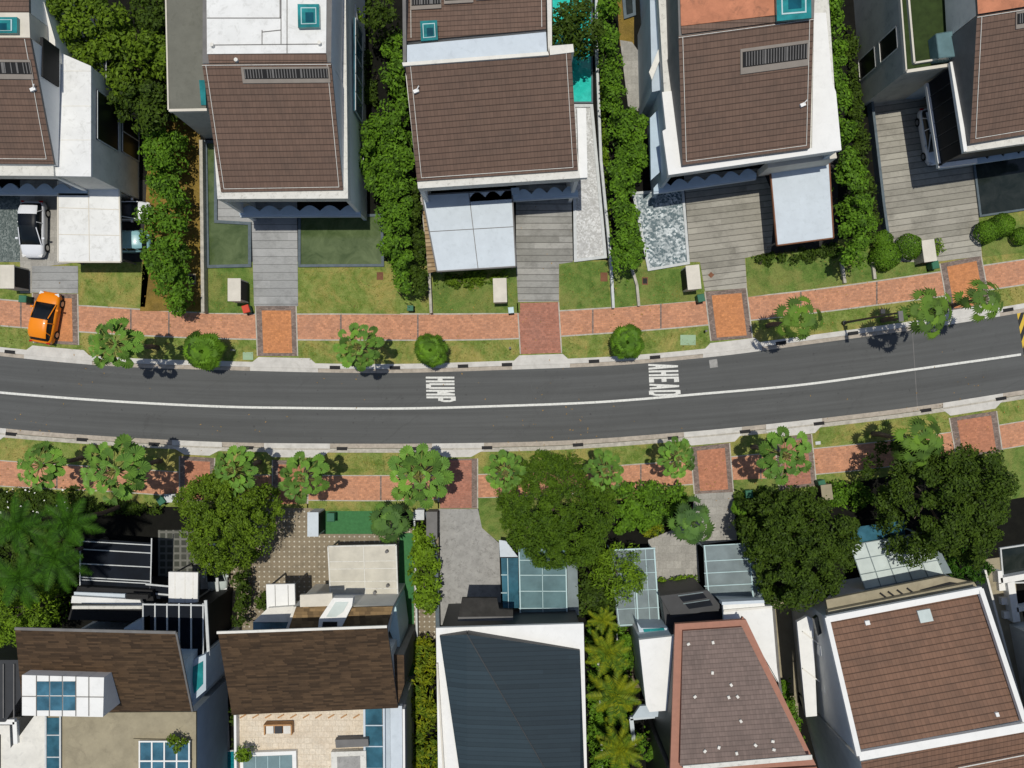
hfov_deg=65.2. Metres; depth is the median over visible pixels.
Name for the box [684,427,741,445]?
apron
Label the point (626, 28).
side lawn
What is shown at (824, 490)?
utility cabinet
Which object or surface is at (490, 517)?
lawn
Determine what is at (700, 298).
wheelie bin
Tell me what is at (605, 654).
feather palm
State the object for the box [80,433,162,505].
fan palm
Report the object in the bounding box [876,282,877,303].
path joint
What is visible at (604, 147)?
hedge
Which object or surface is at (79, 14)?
broadleaf tree
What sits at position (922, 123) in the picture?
parked car
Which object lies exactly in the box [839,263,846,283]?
boundary wall
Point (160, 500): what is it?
wheelie bin
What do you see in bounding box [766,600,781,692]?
boundary wall
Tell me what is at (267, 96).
detached house
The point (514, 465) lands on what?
fan palm
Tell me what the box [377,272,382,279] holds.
inspection cover
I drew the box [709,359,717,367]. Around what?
road patch
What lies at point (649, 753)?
broadleaf tree
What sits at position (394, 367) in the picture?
drain slot
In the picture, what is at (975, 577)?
hedge
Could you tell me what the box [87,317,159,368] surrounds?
fan palm
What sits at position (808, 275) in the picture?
lawn
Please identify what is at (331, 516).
wheelie bin
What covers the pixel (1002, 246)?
lawn
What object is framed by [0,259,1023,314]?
path edging
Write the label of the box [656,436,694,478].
fan palm
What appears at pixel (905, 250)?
topiary ball
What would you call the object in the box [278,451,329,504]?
broadleaf tree
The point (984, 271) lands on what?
driveway edging
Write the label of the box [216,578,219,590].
boundary wall
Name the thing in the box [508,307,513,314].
wheelie bin
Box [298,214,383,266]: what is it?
garden pond
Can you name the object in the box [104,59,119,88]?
window
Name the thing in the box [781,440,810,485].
driveway brick
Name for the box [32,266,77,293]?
driveway planks
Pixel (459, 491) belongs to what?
driveway brick
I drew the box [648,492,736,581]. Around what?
driveway paving
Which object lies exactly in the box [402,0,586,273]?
detached house
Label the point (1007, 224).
topiary ball
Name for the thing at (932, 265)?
wheelie bin
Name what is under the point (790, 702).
hedge
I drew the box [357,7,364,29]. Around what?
shrub
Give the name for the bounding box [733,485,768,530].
hedge
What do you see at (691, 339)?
inspection cover
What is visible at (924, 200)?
driveway planks
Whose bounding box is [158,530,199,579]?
yard grid paving
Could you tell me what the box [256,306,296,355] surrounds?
driveway border
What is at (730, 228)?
driveway planks
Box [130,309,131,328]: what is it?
path joint
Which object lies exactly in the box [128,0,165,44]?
broadleaf tree
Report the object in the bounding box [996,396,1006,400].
drain slot
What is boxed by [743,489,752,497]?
wheelie bin
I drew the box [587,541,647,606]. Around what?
broadleaf tree
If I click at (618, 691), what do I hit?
feather palm
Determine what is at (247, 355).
inspection cover
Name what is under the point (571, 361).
kerb
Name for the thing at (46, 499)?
hedge
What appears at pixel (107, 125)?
window
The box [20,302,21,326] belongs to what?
path joint
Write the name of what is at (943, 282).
driveway edging
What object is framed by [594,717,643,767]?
feather palm
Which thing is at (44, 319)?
parked car
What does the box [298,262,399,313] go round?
lawn
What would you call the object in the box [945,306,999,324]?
apron
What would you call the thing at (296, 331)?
driveway edging
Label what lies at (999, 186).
garden pond
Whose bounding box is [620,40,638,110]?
side terrace
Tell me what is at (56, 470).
fan palm
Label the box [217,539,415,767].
detached house
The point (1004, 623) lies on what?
side path
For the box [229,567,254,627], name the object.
hedge
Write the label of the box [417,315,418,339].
path joint
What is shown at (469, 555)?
driveway concrete
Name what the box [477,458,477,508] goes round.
driveway edging
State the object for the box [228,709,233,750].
hedge
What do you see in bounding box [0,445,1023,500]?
path edging
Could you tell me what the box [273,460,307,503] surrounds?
driveway border
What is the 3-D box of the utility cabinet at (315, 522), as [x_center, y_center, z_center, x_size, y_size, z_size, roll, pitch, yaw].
[-14.986,10.570,61.292,0.831,2.155,1.830,0,90,0]
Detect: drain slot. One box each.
[4,350,14,353]
[5,432,15,435]
[76,438,86,441]
[148,442,158,445]
[330,366,339,368]
[337,447,346,449]
[390,366,399,368]
[458,364,467,367]
[482,446,491,449]
[502,363,511,365]
[573,443,582,446]
[589,359,598,362]
[650,355,659,358]
[740,429,750,433]
[776,341,786,344]
[814,421,824,425]
[848,331,858,334]
[920,408,931,412]
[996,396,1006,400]
[1003,307,1013,311]
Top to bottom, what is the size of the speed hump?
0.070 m
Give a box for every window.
[40,37,58,86]
[96,89,118,151]
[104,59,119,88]
[121,112,138,161]
[253,622,287,629]
[354,17,362,123]
[812,615,821,635]
[858,46,875,81]
[878,25,897,63]
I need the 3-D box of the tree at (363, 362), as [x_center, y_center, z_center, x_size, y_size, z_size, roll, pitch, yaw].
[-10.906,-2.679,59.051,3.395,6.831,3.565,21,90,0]
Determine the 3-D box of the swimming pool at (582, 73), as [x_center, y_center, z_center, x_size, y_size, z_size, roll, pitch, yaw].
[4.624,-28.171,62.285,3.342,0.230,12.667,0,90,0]
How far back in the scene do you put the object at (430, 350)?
59.92 m
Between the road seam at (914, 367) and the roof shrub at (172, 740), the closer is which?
the roof shrub at (172, 740)
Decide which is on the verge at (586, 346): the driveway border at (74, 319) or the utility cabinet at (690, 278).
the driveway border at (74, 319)
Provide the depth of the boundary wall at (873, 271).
62.05 m
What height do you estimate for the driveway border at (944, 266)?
0.100 m
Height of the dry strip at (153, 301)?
0.100 m
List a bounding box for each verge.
[0,211,1023,363]
[0,399,1023,508]
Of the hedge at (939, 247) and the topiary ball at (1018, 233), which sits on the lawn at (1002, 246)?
the topiary ball at (1018, 233)
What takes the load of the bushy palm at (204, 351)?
on the verge at (586, 346)
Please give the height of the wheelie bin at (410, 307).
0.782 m
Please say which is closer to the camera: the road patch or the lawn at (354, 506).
the lawn at (354, 506)
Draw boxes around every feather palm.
[0,492,82,556]
[0,546,60,609]
[25,530,108,593]
[33,492,120,546]
[584,629,631,677]
[585,666,641,726]
[586,605,619,635]
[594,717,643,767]
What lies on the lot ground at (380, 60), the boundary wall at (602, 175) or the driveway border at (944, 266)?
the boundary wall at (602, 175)
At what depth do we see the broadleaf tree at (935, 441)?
54.67 m
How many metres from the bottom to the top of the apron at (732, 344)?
0.122 m
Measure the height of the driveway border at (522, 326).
0.100 m
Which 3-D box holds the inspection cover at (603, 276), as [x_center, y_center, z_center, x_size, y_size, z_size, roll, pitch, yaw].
[7.171,-8.341,62.355,0.550,0.050,0.700,0,90,0]
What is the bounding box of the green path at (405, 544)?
[399,533,413,675]
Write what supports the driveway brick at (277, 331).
on the driveway border at (260, 309)
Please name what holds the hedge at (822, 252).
on the lawn at (808, 275)
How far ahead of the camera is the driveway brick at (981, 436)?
62.36 m
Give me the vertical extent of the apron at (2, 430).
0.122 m
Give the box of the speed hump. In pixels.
[1017,312,1023,351]
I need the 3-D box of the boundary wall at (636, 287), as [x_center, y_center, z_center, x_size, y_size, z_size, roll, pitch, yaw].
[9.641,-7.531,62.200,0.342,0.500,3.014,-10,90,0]
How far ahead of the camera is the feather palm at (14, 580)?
55.61 m
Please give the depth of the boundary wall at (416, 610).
61.55 m
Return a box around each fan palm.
[17,440,85,490]
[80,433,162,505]
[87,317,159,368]
[214,445,261,497]
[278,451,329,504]
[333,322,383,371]
[368,502,414,543]
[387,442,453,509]
[484,449,525,493]
[583,448,623,491]
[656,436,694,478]
[666,495,715,544]
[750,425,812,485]
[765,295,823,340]
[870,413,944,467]
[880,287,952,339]
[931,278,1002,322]
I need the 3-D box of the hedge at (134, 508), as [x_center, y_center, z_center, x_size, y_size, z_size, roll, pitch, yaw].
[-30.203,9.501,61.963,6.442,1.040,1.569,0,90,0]
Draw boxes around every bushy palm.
[183,330,226,371]
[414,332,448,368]
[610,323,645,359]
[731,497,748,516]
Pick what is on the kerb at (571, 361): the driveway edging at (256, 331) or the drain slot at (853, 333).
the drain slot at (853, 333)
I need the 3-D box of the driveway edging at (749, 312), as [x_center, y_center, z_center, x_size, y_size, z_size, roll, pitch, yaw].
[18.511,-5.534,62.403,0.093,0.100,3.938,-7,90,0]
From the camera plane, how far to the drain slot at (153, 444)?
62.34 m
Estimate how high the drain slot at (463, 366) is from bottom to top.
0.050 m
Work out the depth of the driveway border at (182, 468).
62.36 m
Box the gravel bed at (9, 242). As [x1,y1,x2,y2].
[0,196,19,261]
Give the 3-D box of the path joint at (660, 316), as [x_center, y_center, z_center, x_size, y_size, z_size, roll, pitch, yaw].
[11.600,-5.269,62.416,0.125,0.100,1.891,0,90,0]
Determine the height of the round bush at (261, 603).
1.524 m
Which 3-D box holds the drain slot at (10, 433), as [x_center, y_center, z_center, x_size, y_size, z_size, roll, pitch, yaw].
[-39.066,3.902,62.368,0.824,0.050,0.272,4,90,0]
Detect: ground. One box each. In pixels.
[0,0,1018,261]
[0,467,1023,767]
[19,395,1018,448]
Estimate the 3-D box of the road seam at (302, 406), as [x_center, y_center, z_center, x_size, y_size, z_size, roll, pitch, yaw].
[-16.339,1.852,62.496,0.055,0.001,5.593,-4,90,0]
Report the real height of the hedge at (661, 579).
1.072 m
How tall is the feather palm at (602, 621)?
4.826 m
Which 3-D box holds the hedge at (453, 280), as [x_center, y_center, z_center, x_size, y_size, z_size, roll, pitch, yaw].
[-3.088,-8.051,62.068,6.021,0.991,1.543,-5,90,0]
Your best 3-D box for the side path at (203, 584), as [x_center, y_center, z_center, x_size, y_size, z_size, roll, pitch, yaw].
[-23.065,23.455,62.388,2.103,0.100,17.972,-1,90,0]
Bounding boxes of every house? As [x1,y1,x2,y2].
[0,0,138,264]
[0,640,44,767]
[14,538,239,767]
[165,0,368,220]
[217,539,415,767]
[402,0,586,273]
[436,540,586,767]
[607,543,816,767]
[637,0,840,248]
[791,520,1023,767]
[854,0,1023,169]
[992,569,1023,622]
[1009,622,1023,699]
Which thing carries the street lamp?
on the verge at (586, 346)
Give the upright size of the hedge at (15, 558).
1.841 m
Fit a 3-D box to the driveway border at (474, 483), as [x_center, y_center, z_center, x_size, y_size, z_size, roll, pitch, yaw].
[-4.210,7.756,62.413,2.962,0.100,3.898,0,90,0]
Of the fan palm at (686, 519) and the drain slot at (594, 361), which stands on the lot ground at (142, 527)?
the fan palm at (686, 519)
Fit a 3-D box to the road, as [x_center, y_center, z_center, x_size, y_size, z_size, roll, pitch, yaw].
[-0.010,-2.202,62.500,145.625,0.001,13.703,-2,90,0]
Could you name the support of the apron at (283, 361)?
on the verge at (586, 346)
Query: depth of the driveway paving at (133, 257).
62.36 m
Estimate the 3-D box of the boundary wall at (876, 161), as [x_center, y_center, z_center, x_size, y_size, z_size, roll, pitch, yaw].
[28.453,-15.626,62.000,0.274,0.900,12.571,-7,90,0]
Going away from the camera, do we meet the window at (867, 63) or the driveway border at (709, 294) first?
the window at (867, 63)
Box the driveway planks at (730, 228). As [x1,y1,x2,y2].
[684,168,772,290]
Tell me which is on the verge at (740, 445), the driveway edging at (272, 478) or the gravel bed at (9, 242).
the driveway edging at (272, 478)
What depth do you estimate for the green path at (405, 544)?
62.34 m
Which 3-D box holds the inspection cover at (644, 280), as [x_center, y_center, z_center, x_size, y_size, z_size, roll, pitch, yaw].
[10.367,-8.029,62.355,0.450,0.050,0.600,0,90,0]
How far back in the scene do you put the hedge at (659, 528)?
61.79 m
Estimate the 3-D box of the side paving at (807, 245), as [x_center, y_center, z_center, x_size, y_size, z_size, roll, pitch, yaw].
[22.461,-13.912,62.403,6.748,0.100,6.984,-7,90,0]
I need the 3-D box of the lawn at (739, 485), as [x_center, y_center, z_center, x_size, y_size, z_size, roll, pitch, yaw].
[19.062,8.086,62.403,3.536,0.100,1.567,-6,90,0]
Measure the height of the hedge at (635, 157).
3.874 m
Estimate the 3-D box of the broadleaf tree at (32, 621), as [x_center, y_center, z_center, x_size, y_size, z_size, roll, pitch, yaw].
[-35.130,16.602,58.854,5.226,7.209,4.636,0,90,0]
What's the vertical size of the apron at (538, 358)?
0.122 m
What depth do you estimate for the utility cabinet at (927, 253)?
60.81 m
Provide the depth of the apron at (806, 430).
62.40 m
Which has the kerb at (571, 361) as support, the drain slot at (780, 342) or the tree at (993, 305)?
the drain slot at (780, 342)
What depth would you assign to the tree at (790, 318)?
55.17 m
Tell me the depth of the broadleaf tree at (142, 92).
57.19 m
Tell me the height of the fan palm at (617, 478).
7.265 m
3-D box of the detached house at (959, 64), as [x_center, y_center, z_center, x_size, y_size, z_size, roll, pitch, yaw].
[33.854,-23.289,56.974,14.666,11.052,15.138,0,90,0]
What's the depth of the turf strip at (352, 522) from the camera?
62.34 m
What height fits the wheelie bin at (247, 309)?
0.970 m
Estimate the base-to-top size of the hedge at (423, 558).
2.327 m
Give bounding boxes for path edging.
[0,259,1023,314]
[0,421,1023,475]
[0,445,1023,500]
[1,284,1023,340]
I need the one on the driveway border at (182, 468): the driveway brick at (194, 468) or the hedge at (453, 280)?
the driveway brick at (194, 468)
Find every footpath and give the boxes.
[0,260,1023,339]
[0,422,1023,499]
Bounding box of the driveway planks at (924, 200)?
[874,98,981,261]
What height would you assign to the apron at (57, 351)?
0.122 m
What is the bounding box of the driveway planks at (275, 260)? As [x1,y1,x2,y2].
[252,202,297,305]
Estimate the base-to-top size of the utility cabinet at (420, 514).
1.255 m
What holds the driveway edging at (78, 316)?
on the verge at (586, 346)
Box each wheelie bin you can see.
[18,295,33,303]
[156,495,165,505]
[241,304,253,314]
[327,512,336,521]
[407,305,414,311]
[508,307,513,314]
[695,293,704,303]
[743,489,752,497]
[814,479,825,485]
[926,260,939,271]
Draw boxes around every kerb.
[0,303,1023,368]
[0,395,1023,452]
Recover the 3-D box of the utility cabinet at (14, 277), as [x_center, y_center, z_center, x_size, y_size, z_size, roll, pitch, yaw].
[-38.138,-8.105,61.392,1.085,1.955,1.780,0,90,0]
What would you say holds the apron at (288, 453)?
on the verge at (740, 445)
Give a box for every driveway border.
[33,293,77,344]
[180,456,213,502]
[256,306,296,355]
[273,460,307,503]
[439,458,476,508]
[519,302,560,353]
[692,443,732,493]
[706,288,751,340]
[776,434,814,489]
[941,256,988,309]
[950,411,1001,454]
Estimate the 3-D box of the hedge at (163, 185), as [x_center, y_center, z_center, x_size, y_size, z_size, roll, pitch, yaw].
[-26.046,-12.278,60.428,4.382,4.053,14.643,0,90,0]
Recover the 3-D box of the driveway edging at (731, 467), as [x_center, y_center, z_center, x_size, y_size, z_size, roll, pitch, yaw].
[17.116,6.508,62.403,0.093,0.100,3.839,-5,90,0]
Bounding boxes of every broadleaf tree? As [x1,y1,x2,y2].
[0,579,69,647]
[46,0,136,68]
[84,1,166,101]
[106,60,185,136]
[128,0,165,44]
[171,459,284,576]
[360,0,402,46]
[494,448,619,570]
[552,0,606,65]
[567,564,618,618]
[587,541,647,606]
[634,726,652,761]
[729,482,862,614]
[855,433,1021,570]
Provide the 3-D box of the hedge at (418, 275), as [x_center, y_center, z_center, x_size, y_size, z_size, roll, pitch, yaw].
[-7.388,-11.098,61.310,1.867,2.295,9.317,-5,90,0]
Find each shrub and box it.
[165,728,188,753]
[234,742,255,762]
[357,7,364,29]
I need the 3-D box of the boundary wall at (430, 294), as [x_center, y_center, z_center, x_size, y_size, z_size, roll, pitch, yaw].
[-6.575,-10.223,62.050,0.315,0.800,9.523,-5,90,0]
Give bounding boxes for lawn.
[78,264,148,306]
[208,262,254,312]
[220,502,439,511]
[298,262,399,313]
[432,268,519,312]
[478,497,538,544]
[559,261,609,308]
[612,255,703,307]
[617,0,633,45]
[733,478,778,494]
[746,246,939,296]
[981,224,1023,256]
[1000,447,1023,498]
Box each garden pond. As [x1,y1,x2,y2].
[204,140,251,267]
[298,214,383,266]
[622,0,635,19]
[972,157,1023,216]
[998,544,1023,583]
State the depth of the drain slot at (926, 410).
62.34 m
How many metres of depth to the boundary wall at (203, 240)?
61.56 m
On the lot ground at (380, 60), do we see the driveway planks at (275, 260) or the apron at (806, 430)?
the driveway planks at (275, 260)
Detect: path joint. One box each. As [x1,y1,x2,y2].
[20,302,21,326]
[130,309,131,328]
[168,312,169,335]
[380,476,381,499]
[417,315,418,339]
[592,309,593,333]
[640,464,641,486]
[660,304,661,328]
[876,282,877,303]
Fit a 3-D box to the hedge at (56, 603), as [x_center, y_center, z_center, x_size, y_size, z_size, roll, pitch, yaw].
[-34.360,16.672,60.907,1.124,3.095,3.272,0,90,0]
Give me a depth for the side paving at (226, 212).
62.35 m
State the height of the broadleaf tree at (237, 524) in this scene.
7.360 m
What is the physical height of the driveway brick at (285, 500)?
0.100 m
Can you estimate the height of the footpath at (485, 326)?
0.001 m
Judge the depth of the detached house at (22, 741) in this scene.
57.25 m
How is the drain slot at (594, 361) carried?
on the kerb at (571, 361)
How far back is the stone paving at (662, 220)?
62.29 m
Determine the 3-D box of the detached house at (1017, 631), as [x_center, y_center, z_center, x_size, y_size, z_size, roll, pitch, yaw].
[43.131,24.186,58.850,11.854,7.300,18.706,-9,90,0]
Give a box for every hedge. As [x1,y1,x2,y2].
[0,484,87,514]
[0,518,78,638]
[45,584,70,624]
[81,496,163,515]
[132,124,196,317]
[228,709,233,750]
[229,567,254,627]
[358,28,416,299]
[363,42,378,107]
[400,176,428,298]
[407,520,443,615]
[407,633,437,767]
[433,268,509,290]
[584,617,635,767]
[592,0,649,287]
[598,0,611,258]
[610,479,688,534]
[643,523,664,537]
[657,574,699,581]
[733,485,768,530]
[752,241,840,267]
[781,678,807,742]
[827,478,875,512]
[828,0,878,272]
[934,238,945,255]
[943,547,995,584]
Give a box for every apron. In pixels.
[0,428,5,438]
[24,345,91,364]
[172,440,221,455]
[250,357,317,371]
[264,443,329,456]
[432,443,483,456]
[512,354,569,369]
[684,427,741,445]
[703,338,761,357]
[766,418,821,436]
[943,393,1002,415]
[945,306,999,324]
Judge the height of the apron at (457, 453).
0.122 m
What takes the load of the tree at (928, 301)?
on the verge at (586, 346)
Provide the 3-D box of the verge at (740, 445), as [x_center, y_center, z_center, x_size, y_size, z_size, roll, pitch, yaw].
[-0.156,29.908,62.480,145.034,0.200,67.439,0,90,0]
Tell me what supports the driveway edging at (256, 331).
on the verge at (586, 346)
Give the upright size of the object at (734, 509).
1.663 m
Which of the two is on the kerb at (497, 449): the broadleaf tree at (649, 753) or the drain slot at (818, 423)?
the drain slot at (818, 423)
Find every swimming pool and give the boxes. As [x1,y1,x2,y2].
[227,749,233,767]
[552,0,592,103]
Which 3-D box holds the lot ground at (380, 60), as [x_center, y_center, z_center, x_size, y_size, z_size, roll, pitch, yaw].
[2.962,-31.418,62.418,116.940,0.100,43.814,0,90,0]
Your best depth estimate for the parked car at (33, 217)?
61.30 m
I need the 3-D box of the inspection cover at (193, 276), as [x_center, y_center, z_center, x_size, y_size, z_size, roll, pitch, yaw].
[-24.944,-8.185,62.355,0.600,0.050,0.800,0,90,0]
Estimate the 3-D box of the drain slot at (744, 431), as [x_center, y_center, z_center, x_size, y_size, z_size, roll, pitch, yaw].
[18.168,3.707,62.368,0.824,0.050,0.272,-7,90,0]
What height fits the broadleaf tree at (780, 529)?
8.366 m
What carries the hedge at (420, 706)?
on the lot ground at (142, 527)
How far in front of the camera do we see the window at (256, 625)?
57.90 m
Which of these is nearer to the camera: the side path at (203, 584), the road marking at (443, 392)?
the side path at (203, 584)
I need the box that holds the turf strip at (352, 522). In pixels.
[324,511,373,533]
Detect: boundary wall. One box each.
[199,140,207,312]
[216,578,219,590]
[413,510,421,657]
[420,193,432,313]
[425,510,440,626]
[594,0,614,308]
[630,269,639,306]
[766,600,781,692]
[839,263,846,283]
[867,102,892,262]
[871,262,876,279]
[973,565,1023,708]
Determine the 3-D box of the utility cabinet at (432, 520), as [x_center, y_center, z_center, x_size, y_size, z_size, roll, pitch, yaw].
[-6.089,10.734,61.542,0.831,1.655,2.080,0,90,0]
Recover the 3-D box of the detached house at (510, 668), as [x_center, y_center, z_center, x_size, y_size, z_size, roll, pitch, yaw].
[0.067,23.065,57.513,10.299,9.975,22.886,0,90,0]
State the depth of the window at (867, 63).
60.92 m
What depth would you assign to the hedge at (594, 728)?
60.58 m
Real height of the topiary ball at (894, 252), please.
1.722 m
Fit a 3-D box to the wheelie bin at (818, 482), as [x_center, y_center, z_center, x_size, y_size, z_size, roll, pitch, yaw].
[23.837,7.707,61.880,0.560,0.970,0.660,-17,90,0]
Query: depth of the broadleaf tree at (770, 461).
54.91 m
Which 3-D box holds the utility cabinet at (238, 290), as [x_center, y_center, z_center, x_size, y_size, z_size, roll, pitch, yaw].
[-20.981,-7.120,61.392,0.984,1.955,1.730,0,90,0]
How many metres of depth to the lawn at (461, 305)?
62.35 m
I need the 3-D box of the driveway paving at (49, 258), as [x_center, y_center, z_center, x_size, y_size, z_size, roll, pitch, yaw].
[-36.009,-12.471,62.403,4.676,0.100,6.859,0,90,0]
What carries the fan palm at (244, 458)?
on the verge at (740, 445)
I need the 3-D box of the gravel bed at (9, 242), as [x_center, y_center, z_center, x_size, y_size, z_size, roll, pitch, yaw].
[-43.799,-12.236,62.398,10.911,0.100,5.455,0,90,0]
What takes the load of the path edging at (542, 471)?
on the verge at (740, 445)
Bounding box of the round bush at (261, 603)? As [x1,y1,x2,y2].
[254,591,266,610]
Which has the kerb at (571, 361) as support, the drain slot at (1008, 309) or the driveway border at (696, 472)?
the drain slot at (1008, 309)
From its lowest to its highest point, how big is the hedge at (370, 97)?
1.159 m
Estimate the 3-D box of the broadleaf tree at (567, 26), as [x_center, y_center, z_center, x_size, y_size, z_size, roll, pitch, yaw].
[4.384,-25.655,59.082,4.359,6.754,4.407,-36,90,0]
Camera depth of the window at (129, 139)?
60.59 m
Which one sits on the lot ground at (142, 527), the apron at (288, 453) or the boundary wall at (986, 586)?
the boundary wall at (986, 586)
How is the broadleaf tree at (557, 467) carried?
on the lot ground at (142, 527)
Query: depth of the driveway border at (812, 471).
62.36 m
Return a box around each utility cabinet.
[0,265,28,290]
[164,493,180,501]
[228,278,248,302]
[307,508,324,536]
[415,508,425,519]
[426,509,438,538]
[493,278,506,303]
[681,265,701,291]
[815,483,832,499]
[912,239,936,264]
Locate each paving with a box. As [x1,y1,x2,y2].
[20,180,68,265]
[20,262,31,292]
[121,180,146,261]
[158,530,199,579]
[217,508,439,639]
[218,200,251,221]
[573,104,606,261]
[632,191,689,270]
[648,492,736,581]
[752,156,837,253]
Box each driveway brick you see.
[55,298,72,341]
[185,460,209,499]
[262,311,291,352]
[278,464,303,503]
[440,460,471,507]
[524,307,555,350]
[697,448,727,490]
[712,293,746,337]
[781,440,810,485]
[947,261,979,307]
[957,416,995,451]
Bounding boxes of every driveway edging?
[77,294,78,344]
[179,456,179,486]
[255,306,257,355]
[272,460,272,506]
[296,306,297,355]
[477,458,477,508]
[517,303,520,353]
[558,302,561,352]
[690,447,694,493]
[704,292,710,340]
[729,443,733,491]
[746,288,752,337]
[811,434,816,479]
[939,264,948,311]
[949,418,955,451]
[981,256,988,297]
[996,411,1002,450]
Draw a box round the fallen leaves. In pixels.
[0,206,1018,509]
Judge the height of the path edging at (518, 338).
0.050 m
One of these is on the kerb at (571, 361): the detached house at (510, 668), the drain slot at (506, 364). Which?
the drain slot at (506, 364)
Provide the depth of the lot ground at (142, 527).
62.37 m
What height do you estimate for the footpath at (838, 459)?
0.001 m
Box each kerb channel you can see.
[0,308,1023,372]
[6,390,1023,447]
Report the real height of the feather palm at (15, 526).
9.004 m
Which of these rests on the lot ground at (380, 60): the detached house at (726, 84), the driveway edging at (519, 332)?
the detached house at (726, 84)
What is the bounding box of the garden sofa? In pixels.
[263,721,293,734]
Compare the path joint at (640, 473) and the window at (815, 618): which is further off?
the path joint at (640, 473)
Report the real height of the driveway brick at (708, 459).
0.100 m
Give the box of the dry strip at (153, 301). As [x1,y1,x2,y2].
[140,120,200,310]
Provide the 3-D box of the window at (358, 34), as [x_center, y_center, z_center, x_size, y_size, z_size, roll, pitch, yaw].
[-11.180,-22.756,58.250,0.160,2.770,6.708,0,90,0]
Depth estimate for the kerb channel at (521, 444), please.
62.49 m
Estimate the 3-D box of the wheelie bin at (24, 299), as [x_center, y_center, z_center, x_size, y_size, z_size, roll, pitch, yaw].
[-37.572,-6.533,61.880,0.660,0.970,0.560,4,90,0]
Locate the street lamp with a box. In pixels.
[841,309,903,324]
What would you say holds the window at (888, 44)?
in the detached house at (959, 64)
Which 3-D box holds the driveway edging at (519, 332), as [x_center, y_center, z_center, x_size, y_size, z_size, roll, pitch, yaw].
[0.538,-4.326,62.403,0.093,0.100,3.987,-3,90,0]
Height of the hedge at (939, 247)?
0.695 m
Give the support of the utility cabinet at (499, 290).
on the lawn at (461, 305)
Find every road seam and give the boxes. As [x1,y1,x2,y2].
[300,372,305,442]
[530,369,535,441]
[912,330,917,405]
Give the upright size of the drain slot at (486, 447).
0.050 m
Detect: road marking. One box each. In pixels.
[426,377,455,401]
[648,364,680,395]
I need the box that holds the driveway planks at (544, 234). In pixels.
[516,182,572,301]
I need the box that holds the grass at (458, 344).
[0,256,1023,508]
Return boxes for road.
[0,314,1023,443]
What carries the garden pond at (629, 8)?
on the lot ground at (380, 60)
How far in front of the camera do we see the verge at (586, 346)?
62.38 m
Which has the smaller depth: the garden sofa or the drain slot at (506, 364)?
the garden sofa
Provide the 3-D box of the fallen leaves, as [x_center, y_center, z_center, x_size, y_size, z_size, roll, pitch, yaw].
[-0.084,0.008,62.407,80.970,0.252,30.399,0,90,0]
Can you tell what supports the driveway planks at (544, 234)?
on the lot ground at (380, 60)
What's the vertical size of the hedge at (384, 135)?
4.352 m
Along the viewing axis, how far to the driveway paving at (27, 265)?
62.35 m
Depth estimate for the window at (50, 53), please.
53.66 m
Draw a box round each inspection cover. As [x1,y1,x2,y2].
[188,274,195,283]
[243,352,252,359]
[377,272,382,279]
[600,272,607,280]
[642,277,647,284]
[680,335,695,344]
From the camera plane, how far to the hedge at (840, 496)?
61.71 m
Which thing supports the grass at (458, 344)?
on the verge at (586, 346)
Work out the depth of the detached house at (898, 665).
53.32 m
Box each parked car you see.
[15,200,49,257]
[27,291,64,344]
[121,198,150,221]
[122,230,151,253]
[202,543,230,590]
[915,108,935,165]
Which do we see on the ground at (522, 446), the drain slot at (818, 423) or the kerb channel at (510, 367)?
the kerb channel at (510, 367)
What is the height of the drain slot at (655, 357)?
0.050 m
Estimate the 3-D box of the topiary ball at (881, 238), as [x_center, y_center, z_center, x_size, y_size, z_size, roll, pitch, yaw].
[28.574,-11.094,61.697,1.620,1.505,1.613,0,90,0]
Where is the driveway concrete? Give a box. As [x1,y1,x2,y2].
[438,509,500,624]
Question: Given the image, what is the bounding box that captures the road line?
[0,353,1020,409]
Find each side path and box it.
[200,570,229,749]
[618,630,639,699]
[774,601,798,728]
[983,557,1023,706]
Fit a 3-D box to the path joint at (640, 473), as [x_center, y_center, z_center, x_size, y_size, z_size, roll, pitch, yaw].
[10.041,7.177,62.416,0.125,0.100,1.820,0,90,0]
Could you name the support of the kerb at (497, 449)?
on the ground at (522, 446)
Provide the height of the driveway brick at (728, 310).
0.100 m
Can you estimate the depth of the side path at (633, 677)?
62.35 m
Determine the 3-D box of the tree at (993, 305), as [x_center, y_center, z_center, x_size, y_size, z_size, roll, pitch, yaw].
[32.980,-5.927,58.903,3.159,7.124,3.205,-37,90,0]
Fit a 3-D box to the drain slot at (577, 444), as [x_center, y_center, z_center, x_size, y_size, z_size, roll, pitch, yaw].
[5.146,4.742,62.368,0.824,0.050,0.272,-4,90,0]
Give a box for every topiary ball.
[868,241,901,271]
[872,230,893,249]
[895,233,921,259]
[973,220,999,244]
[989,213,1015,237]
[1010,227,1023,245]
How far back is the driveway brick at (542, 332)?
62.36 m

